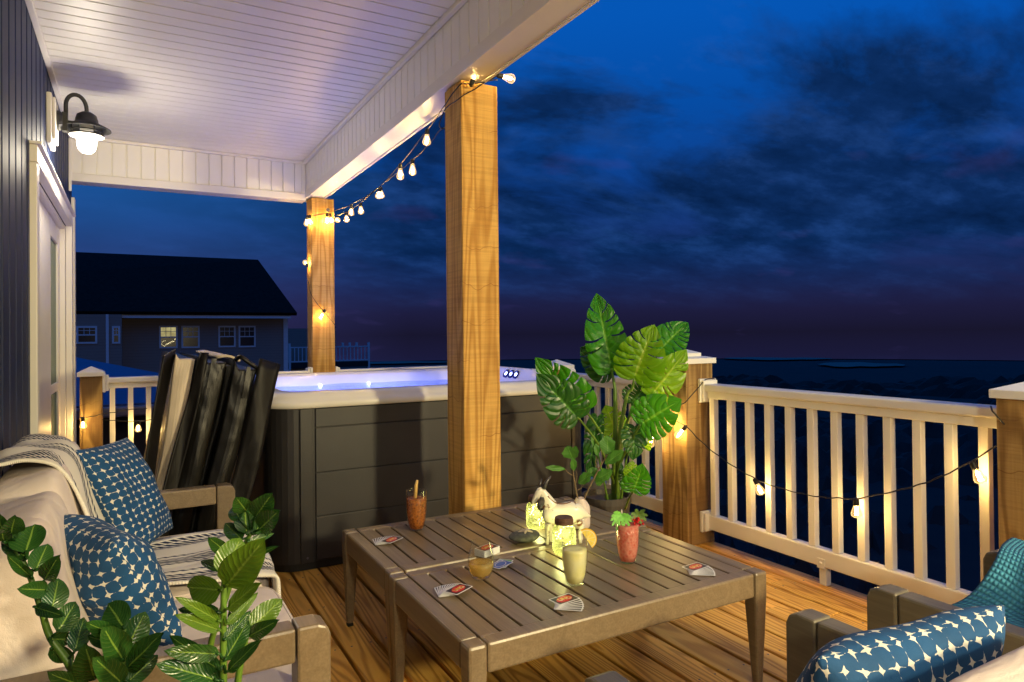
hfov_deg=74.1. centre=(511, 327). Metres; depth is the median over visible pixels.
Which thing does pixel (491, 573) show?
wine glass
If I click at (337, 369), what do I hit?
tub rim
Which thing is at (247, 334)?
window
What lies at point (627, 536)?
drinking glass
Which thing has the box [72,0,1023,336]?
sky
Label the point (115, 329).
window
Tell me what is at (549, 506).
goat figurine
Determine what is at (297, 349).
railing
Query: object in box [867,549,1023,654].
armchair
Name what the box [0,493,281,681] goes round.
leafy plant
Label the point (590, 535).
lemon wedge
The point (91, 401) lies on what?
rail post
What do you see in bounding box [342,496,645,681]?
coffee table
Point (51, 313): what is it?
sliding door
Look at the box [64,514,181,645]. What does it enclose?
throw pillow
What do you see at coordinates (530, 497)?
mason jar
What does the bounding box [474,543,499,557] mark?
card deck
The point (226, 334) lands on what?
window
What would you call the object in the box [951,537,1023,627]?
knit blanket
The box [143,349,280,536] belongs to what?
tub cover
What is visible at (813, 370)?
ground
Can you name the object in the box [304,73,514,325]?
string light
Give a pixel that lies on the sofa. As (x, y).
(290, 648)
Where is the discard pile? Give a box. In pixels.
[488,559,512,568]
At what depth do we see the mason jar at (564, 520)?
2.57 m
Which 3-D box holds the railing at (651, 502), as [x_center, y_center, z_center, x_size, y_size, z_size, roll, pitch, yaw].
[0.744,0.768,4.770,0.128,0.902,1.258,0,-1,-29]
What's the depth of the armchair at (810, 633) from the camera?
1.50 m
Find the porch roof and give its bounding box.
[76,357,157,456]
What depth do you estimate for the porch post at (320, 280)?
6.07 m
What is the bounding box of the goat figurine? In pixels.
[532,476,590,544]
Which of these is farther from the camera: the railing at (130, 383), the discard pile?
the railing at (130, 383)
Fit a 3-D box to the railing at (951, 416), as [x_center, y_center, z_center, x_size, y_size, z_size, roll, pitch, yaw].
[1.555,0.782,3.321,0.128,0.976,1.628,0,-1,-29]
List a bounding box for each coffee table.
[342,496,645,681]
[389,527,765,681]
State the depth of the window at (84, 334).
32.54 m
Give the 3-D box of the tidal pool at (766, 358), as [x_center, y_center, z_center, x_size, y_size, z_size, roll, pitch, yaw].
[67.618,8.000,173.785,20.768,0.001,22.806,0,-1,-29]
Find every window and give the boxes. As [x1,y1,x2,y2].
[76,326,96,343]
[112,326,119,343]
[159,326,177,347]
[181,326,199,347]
[218,326,235,346]
[238,326,255,346]
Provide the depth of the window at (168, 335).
35.68 m
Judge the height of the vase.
0.128 m
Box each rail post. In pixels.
[77,366,104,448]
[551,359,573,374]
[659,350,715,544]
[989,382,1023,548]
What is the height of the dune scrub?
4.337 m
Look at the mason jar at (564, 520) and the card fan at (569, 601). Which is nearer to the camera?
the card fan at (569, 601)
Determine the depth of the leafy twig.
2.92 m
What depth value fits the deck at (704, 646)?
2.77 m
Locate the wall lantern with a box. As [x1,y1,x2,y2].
[46,92,111,153]
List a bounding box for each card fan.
[372,536,402,544]
[434,583,472,596]
[549,593,583,610]
[683,562,714,575]
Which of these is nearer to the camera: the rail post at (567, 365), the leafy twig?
the leafy twig
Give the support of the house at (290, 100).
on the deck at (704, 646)
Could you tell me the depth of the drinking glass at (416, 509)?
2.91 m
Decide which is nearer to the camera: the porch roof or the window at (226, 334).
the porch roof
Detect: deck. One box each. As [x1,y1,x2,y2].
[275,512,866,681]
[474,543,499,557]
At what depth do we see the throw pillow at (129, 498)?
2.47 m
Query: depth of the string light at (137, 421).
5.26 m
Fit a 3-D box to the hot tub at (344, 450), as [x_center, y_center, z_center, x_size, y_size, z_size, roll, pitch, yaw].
[-0.863,0.814,4.902,2.114,0.996,2.108,0,-1,-29]
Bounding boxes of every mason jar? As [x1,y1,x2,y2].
[528,494,543,529]
[552,515,574,555]
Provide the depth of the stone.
2.71 m
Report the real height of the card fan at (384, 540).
0.010 m
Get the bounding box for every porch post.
[307,197,334,372]
[445,80,500,513]
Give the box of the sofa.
[0,441,330,681]
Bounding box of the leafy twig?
[546,436,623,499]
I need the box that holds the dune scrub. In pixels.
[581,373,1023,593]
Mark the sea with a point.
(974, 345)
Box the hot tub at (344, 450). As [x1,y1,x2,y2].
[230,366,581,571]
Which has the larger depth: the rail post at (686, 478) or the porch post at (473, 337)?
the rail post at (686, 478)
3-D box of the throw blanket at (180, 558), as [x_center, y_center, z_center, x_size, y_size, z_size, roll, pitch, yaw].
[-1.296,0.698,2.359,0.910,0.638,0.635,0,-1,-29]
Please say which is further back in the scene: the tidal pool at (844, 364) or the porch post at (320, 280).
the tidal pool at (844, 364)
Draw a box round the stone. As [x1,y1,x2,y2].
[509,528,539,542]
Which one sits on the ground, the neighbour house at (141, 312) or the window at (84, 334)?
the neighbour house at (141, 312)
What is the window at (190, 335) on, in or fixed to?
in the neighbour house at (141, 312)
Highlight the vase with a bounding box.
[571,497,589,528]
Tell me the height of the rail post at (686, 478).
1.150 m
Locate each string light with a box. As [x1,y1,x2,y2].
[80,408,150,429]
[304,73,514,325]
[649,378,1004,517]
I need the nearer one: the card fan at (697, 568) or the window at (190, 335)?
the card fan at (697, 568)
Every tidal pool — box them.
[370,361,446,363]
[725,357,831,359]
[819,362,903,366]
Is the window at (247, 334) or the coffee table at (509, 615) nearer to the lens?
the coffee table at (509, 615)
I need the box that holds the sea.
[336,330,1023,361]
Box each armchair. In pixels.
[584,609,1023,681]
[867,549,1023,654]
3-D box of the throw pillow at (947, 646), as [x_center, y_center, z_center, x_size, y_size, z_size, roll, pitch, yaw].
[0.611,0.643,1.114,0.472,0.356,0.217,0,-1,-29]
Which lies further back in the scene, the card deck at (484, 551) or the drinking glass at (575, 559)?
the card deck at (484, 551)
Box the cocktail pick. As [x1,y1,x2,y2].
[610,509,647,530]
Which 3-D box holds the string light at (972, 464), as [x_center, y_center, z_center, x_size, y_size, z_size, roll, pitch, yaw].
[1.414,0.589,3.386,0.277,0.591,1.954,0,-1,-29]
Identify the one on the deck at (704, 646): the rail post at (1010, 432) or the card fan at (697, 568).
the rail post at (1010, 432)
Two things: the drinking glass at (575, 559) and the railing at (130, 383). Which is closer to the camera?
the drinking glass at (575, 559)
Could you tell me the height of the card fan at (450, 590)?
0.012 m
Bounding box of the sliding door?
[29,140,75,441]
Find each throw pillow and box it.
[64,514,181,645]
[75,437,172,543]
[796,605,1005,681]
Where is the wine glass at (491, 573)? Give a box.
[468,539,493,580]
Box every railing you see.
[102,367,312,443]
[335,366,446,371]
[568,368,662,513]
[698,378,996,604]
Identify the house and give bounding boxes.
[0,0,598,476]
[76,252,296,372]
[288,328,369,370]
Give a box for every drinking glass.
[406,480,426,530]
[562,535,587,585]
[615,521,638,563]
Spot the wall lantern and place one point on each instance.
(85, 128)
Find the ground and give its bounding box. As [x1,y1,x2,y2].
[340,334,1023,594]
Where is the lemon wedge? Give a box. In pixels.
[581,528,596,547]
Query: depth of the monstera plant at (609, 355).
3.83 m
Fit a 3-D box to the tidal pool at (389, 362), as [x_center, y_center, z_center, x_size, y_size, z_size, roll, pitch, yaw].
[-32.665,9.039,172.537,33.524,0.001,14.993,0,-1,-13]
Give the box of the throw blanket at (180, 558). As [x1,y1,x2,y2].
[0,434,280,595]
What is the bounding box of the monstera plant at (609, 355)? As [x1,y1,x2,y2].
[535,293,689,513]

